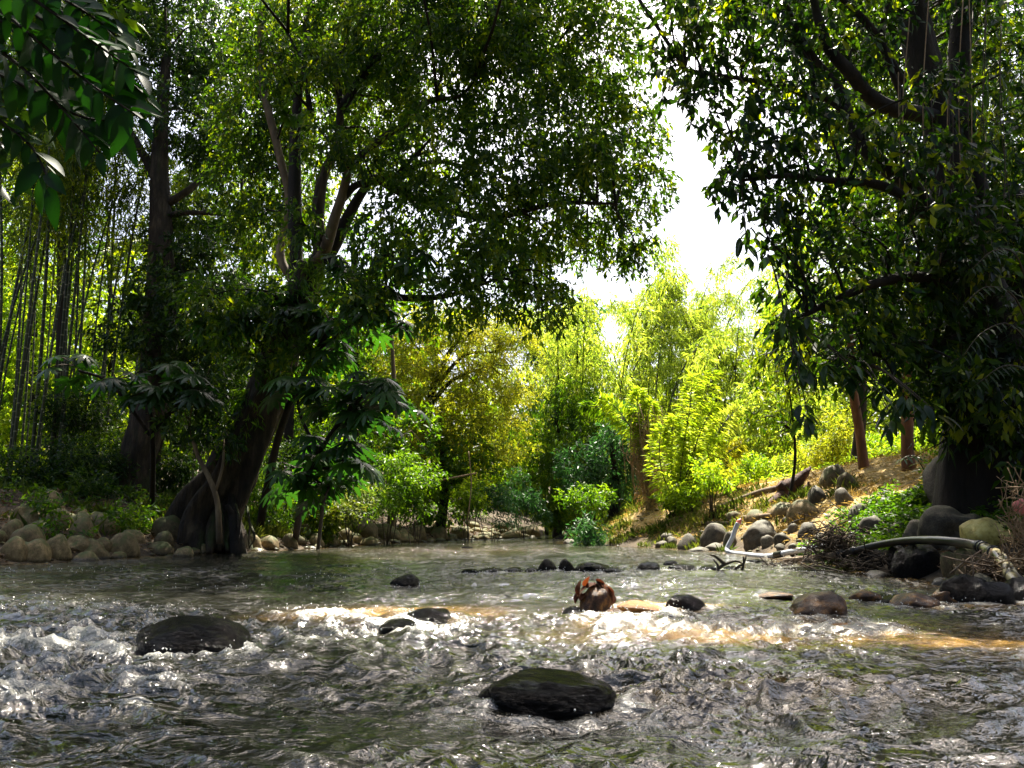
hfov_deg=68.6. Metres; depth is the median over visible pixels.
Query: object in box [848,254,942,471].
slender tree
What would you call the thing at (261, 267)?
forest tree
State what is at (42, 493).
shrub
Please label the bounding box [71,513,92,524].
boulder
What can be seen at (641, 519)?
pebbles
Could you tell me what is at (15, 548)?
boulder
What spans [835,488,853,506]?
stone
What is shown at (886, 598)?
river boulder
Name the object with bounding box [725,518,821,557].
branch
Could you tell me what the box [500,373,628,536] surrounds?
forest tree
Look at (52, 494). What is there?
boulder
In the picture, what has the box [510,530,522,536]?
stone
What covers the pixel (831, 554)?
branch
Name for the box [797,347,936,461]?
forest tree
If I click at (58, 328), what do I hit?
forest tree
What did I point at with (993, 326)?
pinnate palm
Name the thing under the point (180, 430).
shrub
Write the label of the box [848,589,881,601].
river boulder
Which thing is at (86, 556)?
stone
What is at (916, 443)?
shrub
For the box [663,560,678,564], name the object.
river rock
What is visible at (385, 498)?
shrub
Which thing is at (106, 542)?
stone
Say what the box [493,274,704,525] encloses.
bamboo clump
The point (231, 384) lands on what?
shrub
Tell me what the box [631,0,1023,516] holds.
great shade tree
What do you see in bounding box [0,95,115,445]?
bamboo clump
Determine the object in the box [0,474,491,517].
herbs
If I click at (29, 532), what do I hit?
boulder
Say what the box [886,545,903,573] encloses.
boulder
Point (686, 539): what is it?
boulder
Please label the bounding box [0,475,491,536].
grass
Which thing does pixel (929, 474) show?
boulder
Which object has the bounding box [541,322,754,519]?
bamboo clump
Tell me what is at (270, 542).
boulder
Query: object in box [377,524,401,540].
boulder
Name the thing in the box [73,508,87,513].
stone
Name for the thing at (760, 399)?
forest tree
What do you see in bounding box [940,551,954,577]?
boulder
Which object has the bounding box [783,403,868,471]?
shrub
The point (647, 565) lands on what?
river rock
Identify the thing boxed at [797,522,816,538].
boulder
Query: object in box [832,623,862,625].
river boulder
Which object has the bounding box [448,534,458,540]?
stone
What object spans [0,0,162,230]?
overhanging branch
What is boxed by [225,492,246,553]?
dead stump root
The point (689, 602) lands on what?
river boulder
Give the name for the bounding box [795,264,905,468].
slender tree
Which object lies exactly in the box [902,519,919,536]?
boulder
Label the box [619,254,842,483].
bamboo clump
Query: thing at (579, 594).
dead leaf bundle
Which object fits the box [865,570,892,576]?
stone
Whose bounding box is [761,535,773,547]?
stone
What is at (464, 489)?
shrub
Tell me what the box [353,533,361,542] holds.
stone
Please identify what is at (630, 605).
river boulder
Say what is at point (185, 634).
river boulder
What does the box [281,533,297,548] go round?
stone
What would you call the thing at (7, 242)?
bamboo clump
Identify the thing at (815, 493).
stone
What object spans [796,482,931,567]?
herbs
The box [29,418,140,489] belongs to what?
shrub
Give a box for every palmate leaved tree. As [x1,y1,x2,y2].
[34,353,231,503]
[185,249,440,533]
[256,371,431,541]
[259,463,384,548]
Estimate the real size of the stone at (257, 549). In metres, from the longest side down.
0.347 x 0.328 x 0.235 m
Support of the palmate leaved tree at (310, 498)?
on the ground at (634, 542)
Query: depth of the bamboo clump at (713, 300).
43.32 m
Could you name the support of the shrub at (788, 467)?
on the ground at (634, 542)
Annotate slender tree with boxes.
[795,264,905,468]
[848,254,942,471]
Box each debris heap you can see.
[760,555,818,566]
[782,540,890,575]
[788,501,883,568]
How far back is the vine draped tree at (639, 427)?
24.29 m
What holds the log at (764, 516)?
on the ground at (634, 542)
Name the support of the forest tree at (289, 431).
on the ground at (634, 542)
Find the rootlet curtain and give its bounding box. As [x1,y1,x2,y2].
[995,462,1023,580]
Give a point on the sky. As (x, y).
(703, 241)
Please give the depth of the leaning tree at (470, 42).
18.62 m
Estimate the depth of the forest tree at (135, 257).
35.10 m
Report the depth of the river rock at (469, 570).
10.86 m
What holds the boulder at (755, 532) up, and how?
on the ground at (634, 542)
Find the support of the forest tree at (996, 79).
on the ground at (634, 542)
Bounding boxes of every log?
[693,521,728,525]
[717,486,776,507]
[740,513,770,519]
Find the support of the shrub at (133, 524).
on the ground at (634, 542)
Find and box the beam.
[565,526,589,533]
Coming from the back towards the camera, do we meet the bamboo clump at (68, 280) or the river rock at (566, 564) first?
the bamboo clump at (68, 280)
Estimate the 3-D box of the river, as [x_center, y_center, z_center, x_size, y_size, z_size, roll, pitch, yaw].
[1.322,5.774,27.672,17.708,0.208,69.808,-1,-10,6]
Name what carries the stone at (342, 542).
on the ground at (634, 542)
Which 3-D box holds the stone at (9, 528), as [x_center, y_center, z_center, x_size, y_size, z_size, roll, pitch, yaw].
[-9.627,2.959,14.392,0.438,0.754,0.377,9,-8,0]
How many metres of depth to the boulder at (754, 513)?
18.29 m
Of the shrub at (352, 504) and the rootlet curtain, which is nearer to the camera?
the rootlet curtain
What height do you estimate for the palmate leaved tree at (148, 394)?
3.619 m
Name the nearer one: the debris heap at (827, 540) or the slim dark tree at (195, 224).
the debris heap at (827, 540)
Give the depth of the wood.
49.72 m
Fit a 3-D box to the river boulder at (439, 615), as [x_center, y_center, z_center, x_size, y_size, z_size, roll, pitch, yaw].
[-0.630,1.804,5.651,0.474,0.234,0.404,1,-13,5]
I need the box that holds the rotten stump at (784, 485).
[765,466,811,506]
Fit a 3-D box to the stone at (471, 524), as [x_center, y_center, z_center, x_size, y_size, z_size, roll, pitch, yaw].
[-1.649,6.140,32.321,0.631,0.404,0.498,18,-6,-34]
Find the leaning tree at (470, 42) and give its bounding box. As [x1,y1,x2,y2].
[164,0,683,553]
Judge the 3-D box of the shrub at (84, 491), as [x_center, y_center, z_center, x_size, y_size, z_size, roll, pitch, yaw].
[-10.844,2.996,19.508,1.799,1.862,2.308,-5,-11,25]
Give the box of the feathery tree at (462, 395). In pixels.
[361,300,553,523]
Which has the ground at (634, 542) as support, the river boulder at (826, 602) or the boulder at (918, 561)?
the boulder at (918, 561)
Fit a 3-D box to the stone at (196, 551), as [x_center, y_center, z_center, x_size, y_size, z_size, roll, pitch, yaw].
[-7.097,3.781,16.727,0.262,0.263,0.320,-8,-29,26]
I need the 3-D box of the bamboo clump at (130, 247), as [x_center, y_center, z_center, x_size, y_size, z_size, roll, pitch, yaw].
[-14.539,-3.522,24.423,8.184,14.045,4.976,-6,-12,30]
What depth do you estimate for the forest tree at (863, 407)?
24.86 m
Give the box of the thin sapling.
[144,357,251,543]
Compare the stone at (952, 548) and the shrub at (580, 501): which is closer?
the stone at (952, 548)
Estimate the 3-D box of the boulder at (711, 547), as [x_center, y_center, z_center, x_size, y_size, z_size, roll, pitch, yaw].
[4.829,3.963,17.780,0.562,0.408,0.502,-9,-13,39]
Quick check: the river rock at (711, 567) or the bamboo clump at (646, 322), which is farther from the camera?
the bamboo clump at (646, 322)
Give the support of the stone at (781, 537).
on the ground at (634, 542)
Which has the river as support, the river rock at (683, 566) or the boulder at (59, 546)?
the river rock at (683, 566)
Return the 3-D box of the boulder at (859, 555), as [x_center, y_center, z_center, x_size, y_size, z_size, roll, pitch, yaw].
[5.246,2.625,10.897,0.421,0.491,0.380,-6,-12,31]
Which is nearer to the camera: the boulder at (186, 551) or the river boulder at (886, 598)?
the river boulder at (886, 598)
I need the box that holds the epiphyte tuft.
[200,249,346,463]
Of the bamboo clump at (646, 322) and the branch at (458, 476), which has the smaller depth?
the branch at (458, 476)
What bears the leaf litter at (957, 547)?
on the ground at (634, 542)
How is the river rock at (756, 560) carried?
on the river
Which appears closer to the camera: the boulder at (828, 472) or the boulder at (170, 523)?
the boulder at (170, 523)
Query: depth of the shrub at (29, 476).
19.63 m
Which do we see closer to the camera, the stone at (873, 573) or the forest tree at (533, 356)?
the stone at (873, 573)
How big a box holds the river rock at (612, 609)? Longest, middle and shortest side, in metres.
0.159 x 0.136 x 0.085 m
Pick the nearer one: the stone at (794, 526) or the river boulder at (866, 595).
the river boulder at (866, 595)
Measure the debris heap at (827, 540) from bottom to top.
1.291 m
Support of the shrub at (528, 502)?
on the ground at (634, 542)
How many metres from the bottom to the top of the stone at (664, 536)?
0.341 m
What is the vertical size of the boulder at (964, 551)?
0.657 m
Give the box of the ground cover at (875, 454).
[714,441,928,489]
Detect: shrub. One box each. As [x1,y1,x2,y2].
[0,441,81,490]
[15,377,129,457]
[20,483,73,535]
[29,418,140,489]
[33,517,98,540]
[54,464,147,504]
[95,494,165,533]
[129,492,172,510]
[149,450,200,494]
[161,339,254,478]
[161,405,227,482]
[243,465,312,531]
[262,426,350,508]
[285,495,369,546]
[308,477,388,545]
[360,443,426,544]
[378,452,452,543]
[447,470,492,541]
[457,479,523,540]
[502,466,556,538]
[539,491,579,534]
[543,517,571,534]
[552,480,620,523]
[562,510,612,545]
[641,363,748,509]
[647,487,692,523]
[656,470,717,517]
[686,450,735,519]
[723,450,780,485]
[771,422,831,476]
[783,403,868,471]
[842,428,900,463]
[879,427,938,455]
[918,431,941,463]
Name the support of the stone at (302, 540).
on the ground at (634, 542)
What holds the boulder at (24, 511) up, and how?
on the ground at (634, 542)
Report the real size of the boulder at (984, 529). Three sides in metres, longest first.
0.705 x 0.679 x 0.589 m
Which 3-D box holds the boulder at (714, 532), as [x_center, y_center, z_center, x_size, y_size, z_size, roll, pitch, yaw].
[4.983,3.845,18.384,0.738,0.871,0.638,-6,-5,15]
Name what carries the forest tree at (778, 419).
on the ground at (634, 542)
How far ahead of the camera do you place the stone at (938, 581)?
8.77 m
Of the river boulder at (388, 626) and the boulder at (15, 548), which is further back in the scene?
the boulder at (15, 548)
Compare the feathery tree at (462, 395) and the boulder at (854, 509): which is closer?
the boulder at (854, 509)
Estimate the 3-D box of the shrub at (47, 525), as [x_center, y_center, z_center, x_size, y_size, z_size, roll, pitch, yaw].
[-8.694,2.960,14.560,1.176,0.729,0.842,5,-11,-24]
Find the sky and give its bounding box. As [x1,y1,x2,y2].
[2,0,1022,447]
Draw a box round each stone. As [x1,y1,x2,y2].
[0,529,7,541]
[1,519,22,538]
[70,551,99,561]
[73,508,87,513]
[97,537,111,551]
[111,551,126,558]
[123,530,145,543]
[154,531,173,546]
[192,547,200,553]
[201,544,205,553]
[250,534,260,547]
[251,548,263,550]
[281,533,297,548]
[298,536,305,544]
[300,523,312,539]
[309,533,324,547]
[326,535,339,545]
[338,528,353,545]
[339,540,349,545]
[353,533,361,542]
[390,539,400,542]
[409,525,426,540]
[424,526,430,533]
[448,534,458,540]
[468,522,479,527]
[471,527,481,531]
[477,535,489,539]
[491,522,508,529]
[500,531,519,538]
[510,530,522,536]
[526,524,540,536]
[563,539,573,543]
[655,541,666,547]
[660,533,672,541]
[667,536,676,544]
[723,531,736,548]
[726,511,740,520]
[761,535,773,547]
[773,532,790,544]
[775,543,784,550]
[787,523,798,534]
[788,543,796,548]
[807,485,826,503]
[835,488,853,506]
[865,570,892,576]
[931,577,946,585]
[947,546,956,551]
[974,573,993,581]
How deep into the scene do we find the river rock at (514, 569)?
10.78 m
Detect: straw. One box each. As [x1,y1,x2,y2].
[603,448,936,544]
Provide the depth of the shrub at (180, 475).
22.59 m
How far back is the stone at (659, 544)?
19.86 m
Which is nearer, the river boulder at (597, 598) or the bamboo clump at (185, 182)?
the river boulder at (597, 598)
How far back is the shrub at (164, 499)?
19.73 m
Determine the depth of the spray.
5.42 m
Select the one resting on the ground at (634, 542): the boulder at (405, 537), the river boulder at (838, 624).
the boulder at (405, 537)
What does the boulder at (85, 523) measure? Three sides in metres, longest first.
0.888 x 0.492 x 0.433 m
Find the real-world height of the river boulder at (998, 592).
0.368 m
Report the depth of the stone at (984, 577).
7.61 m
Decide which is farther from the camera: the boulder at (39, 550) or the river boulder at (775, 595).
the boulder at (39, 550)
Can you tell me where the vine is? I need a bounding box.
[466,451,471,522]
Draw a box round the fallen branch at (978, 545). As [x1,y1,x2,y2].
[834,536,1021,579]
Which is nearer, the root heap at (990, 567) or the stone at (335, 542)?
the root heap at (990, 567)
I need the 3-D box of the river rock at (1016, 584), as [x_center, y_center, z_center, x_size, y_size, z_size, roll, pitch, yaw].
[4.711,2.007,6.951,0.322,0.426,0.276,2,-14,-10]
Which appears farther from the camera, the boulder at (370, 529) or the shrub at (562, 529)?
the shrub at (562, 529)
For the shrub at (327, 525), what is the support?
on the ground at (634, 542)
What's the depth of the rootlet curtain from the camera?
7.79 m
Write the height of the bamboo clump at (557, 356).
12.235 m
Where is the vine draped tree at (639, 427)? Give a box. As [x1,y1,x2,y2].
[577,384,667,512]
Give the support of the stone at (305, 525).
on the ground at (634, 542)
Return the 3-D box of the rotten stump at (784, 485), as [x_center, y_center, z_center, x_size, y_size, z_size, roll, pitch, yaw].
[7.138,2.671,19.521,1.525,1.086,0.506,2,-11,-13]
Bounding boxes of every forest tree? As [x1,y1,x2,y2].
[0,23,194,475]
[0,159,134,475]
[40,186,257,465]
[172,148,360,490]
[174,0,438,473]
[280,216,432,489]
[320,329,445,526]
[386,416,516,534]
[491,291,607,529]
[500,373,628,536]
[549,401,658,518]
[726,371,846,477]
[738,335,832,502]
[753,0,947,461]
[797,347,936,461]
[911,0,1023,230]
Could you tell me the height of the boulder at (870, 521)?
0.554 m
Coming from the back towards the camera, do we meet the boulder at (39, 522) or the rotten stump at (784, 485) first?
the rotten stump at (784, 485)
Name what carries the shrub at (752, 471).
on the ground at (634, 542)
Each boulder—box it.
[0,536,27,561]
[7,504,45,526]
[8,524,45,541]
[26,538,51,562]
[30,520,50,539]
[38,489,64,508]
[46,508,71,529]
[46,533,71,560]
[66,517,93,538]
[67,535,89,551]
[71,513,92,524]
[82,538,110,559]
[91,512,120,533]
[110,532,139,557]
[135,615,253,654]
[147,541,173,555]
[151,515,180,539]
[173,546,193,556]
[260,535,278,549]
[357,519,377,538]
[359,536,379,545]
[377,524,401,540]
[378,618,416,634]
[390,574,419,586]
[400,532,415,542]
[406,607,451,623]
[430,526,447,540]
[450,526,469,537]
[477,668,616,719]
[575,562,609,570]
[579,585,612,611]
[617,600,661,612]
[665,594,705,610]
[677,533,695,549]
[689,547,708,550]
[700,523,725,546]
[705,542,722,550]
[743,520,777,550]
[745,509,762,523]
[758,592,792,598]
[768,502,790,518]
[781,567,819,570]
[786,500,819,525]
[789,591,847,614]
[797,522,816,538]
[819,464,844,488]
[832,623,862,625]
[836,472,857,490]
[848,503,867,522]
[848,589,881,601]
[856,549,885,570]
[858,515,886,535]
[881,594,896,602]
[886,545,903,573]
[887,522,905,532]
[889,592,940,607]
[891,544,940,578]
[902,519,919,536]
[918,505,982,549]
[922,456,937,504]
[939,574,985,601]
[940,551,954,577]
[953,547,983,574]
[959,517,1014,545]
[983,581,1015,604]
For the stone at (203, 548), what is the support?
on the ground at (634, 542)
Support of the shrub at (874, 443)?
on the ground at (634, 542)
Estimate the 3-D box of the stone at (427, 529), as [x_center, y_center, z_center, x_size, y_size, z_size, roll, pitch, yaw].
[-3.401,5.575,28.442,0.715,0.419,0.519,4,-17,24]
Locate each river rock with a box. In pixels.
[461,568,477,572]
[476,568,502,572]
[503,567,523,571]
[524,567,538,571]
[538,558,556,570]
[555,534,568,538]
[558,558,574,570]
[562,606,582,613]
[576,565,588,571]
[604,567,623,572]
[606,608,620,611]
[636,561,659,569]
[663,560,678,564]
[668,564,696,569]
[698,565,716,569]
[723,566,740,569]
[746,559,766,562]
[931,589,957,601]
[1005,577,1023,600]
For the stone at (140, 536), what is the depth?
16.14 m
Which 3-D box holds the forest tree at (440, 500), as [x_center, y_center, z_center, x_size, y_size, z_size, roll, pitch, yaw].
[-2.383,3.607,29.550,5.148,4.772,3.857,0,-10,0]
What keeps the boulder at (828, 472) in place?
on the ground at (634, 542)
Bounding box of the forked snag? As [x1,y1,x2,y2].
[710,554,746,570]
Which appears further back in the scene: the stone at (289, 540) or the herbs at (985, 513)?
the stone at (289, 540)
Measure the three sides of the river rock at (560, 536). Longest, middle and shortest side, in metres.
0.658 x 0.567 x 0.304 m
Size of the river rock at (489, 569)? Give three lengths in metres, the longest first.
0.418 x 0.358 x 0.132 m
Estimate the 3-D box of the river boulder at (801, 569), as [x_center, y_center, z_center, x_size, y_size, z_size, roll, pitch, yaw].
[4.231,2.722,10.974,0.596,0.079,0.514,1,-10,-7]
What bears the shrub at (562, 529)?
on the ground at (634, 542)
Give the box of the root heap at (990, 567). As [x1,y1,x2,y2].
[942,545,1023,582]
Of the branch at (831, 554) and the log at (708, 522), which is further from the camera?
the log at (708, 522)
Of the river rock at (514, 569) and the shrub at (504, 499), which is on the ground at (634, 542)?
the shrub at (504, 499)
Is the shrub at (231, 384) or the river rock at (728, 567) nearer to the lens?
the river rock at (728, 567)
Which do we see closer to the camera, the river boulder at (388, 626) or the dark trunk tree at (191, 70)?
the river boulder at (388, 626)
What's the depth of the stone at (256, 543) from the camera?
18.87 m
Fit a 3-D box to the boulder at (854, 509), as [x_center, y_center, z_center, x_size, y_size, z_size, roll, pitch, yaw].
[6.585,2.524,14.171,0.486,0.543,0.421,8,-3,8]
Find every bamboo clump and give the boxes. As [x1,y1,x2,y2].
[0,0,156,486]
[0,53,149,483]
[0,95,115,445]
[1,109,101,478]
[3,114,191,473]
[83,85,256,456]
[460,263,695,535]
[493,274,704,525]
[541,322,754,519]
[602,230,785,480]
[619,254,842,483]
[642,307,856,483]
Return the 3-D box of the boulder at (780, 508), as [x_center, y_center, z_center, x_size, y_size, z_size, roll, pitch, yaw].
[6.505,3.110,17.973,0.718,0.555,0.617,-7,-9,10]
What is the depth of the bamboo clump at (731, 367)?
45.21 m
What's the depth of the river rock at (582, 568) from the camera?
10.59 m
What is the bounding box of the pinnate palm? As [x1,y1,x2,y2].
[955,248,1023,394]
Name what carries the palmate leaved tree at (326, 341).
on the ground at (634, 542)
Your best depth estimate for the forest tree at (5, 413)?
33.58 m
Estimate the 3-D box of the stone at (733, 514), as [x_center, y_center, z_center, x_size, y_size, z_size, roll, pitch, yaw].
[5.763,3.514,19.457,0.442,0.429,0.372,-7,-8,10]
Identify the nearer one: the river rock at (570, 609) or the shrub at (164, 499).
the river rock at (570, 609)
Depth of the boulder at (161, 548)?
15.97 m
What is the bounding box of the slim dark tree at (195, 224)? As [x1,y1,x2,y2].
[131,206,262,492]
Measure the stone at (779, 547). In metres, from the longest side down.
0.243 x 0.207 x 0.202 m
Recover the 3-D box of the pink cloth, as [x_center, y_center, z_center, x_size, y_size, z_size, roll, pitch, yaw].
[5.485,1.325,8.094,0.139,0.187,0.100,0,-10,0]
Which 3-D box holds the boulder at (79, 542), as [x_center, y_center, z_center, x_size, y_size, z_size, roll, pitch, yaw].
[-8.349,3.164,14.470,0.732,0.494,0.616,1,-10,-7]
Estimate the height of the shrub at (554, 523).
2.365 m
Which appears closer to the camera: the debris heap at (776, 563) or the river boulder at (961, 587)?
the river boulder at (961, 587)
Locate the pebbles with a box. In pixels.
[0,492,999,566]
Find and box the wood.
[0,235,943,519]
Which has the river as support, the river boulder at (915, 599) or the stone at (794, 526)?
the river boulder at (915, 599)
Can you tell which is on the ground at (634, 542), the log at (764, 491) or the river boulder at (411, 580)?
the log at (764, 491)
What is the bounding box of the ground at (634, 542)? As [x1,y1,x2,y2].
[0,446,1023,580]
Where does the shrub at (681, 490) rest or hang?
on the ground at (634, 542)
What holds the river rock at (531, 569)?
on the river
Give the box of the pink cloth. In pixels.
[1012,499,1023,515]
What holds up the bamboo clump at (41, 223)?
on the ground at (634, 542)
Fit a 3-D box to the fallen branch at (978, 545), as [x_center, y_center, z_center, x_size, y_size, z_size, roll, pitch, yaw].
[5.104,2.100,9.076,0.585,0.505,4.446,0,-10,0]
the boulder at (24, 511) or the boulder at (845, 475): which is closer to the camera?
the boulder at (24, 511)
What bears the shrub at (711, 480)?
on the ground at (634, 542)
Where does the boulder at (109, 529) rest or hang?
on the ground at (634, 542)
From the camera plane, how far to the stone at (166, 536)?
16.41 m
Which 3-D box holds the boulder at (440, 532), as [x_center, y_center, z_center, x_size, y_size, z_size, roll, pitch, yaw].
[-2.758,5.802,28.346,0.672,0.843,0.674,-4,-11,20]
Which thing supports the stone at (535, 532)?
on the ground at (634, 542)
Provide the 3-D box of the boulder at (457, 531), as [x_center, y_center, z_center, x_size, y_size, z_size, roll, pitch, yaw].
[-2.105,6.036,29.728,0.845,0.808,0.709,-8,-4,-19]
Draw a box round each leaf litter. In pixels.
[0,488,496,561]
[807,496,1022,568]
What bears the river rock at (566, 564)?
in the river
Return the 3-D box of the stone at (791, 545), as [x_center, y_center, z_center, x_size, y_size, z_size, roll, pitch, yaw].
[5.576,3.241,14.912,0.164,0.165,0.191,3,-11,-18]
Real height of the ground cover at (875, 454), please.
1.533 m
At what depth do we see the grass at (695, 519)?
20.42 m
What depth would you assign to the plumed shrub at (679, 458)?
22.72 m
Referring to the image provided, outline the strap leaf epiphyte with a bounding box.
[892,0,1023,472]
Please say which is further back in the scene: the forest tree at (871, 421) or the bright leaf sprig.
the forest tree at (871, 421)
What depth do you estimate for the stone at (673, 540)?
19.65 m
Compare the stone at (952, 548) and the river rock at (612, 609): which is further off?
the stone at (952, 548)
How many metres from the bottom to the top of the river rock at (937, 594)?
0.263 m
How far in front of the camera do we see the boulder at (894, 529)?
11.92 m
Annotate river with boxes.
[0,535,1023,767]
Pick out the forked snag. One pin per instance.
(722, 562)
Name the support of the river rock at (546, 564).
in the river
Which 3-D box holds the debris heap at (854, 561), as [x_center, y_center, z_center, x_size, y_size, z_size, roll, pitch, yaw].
[5.244,2.476,10.537,2.576,0.584,1.732,4,-11,-21]
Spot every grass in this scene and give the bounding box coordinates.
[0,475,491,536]
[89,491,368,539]
[570,470,878,551]
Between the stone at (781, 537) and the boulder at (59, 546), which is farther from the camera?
the stone at (781, 537)
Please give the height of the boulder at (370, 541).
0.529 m
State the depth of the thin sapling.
17.15 m
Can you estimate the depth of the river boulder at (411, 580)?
8.94 m
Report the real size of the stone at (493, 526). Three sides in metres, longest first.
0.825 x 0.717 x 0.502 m
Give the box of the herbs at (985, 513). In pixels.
[823,462,1022,541]
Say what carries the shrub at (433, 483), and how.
on the ground at (634, 542)
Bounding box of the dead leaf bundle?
[573,576,615,603]
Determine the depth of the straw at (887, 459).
18.94 m
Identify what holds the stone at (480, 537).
on the ground at (634, 542)
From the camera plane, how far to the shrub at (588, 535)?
21.90 m
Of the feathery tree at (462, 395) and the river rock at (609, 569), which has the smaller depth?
the river rock at (609, 569)
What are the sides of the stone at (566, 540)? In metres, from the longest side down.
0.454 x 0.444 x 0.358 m
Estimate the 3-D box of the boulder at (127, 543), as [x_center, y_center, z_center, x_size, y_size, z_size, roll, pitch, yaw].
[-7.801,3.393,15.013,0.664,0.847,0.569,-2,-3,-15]
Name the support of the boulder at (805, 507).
on the ground at (634, 542)
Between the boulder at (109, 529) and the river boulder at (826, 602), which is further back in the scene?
the boulder at (109, 529)
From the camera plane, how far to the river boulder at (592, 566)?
10.60 m
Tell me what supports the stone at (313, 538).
on the ground at (634, 542)
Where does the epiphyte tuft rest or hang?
attached to the leaning tree at (470, 42)
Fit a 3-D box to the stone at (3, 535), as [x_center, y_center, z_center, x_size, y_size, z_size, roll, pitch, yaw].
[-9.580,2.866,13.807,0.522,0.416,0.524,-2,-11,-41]
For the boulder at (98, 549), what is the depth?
14.34 m
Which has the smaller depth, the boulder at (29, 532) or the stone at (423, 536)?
the boulder at (29, 532)
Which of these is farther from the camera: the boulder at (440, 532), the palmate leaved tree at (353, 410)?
the boulder at (440, 532)
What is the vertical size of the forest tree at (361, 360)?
13.241 m
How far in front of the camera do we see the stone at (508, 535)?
31.60 m
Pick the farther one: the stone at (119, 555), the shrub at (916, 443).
the shrub at (916, 443)
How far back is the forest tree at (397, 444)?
26.99 m
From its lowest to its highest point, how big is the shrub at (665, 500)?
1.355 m
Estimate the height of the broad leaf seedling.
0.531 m
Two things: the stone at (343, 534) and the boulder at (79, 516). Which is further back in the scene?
the stone at (343, 534)
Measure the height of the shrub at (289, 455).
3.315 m
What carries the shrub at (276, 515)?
on the ground at (634, 542)
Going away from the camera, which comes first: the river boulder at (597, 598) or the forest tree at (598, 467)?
the river boulder at (597, 598)
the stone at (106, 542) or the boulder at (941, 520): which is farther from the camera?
the stone at (106, 542)
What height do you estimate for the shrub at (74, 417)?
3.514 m
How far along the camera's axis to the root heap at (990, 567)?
7.72 m
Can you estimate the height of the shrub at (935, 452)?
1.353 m
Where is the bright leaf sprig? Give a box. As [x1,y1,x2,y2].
[268,100,310,139]
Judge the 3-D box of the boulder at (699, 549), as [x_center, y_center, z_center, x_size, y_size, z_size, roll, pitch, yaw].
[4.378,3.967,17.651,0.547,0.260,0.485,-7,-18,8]
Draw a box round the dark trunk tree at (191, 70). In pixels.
[1,0,276,494]
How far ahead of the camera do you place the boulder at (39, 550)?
13.30 m
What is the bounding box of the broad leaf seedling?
[896,455,926,479]
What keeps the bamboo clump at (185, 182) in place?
on the ground at (634, 542)
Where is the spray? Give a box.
[0,563,1023,750]
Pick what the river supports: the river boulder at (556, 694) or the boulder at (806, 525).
the river boulder at (556, 694)
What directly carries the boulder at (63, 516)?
on the ground at (634, 542)
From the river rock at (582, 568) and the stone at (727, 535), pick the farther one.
the stone at (727, 535)
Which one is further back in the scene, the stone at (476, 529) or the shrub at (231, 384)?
the stone at (476, 529)

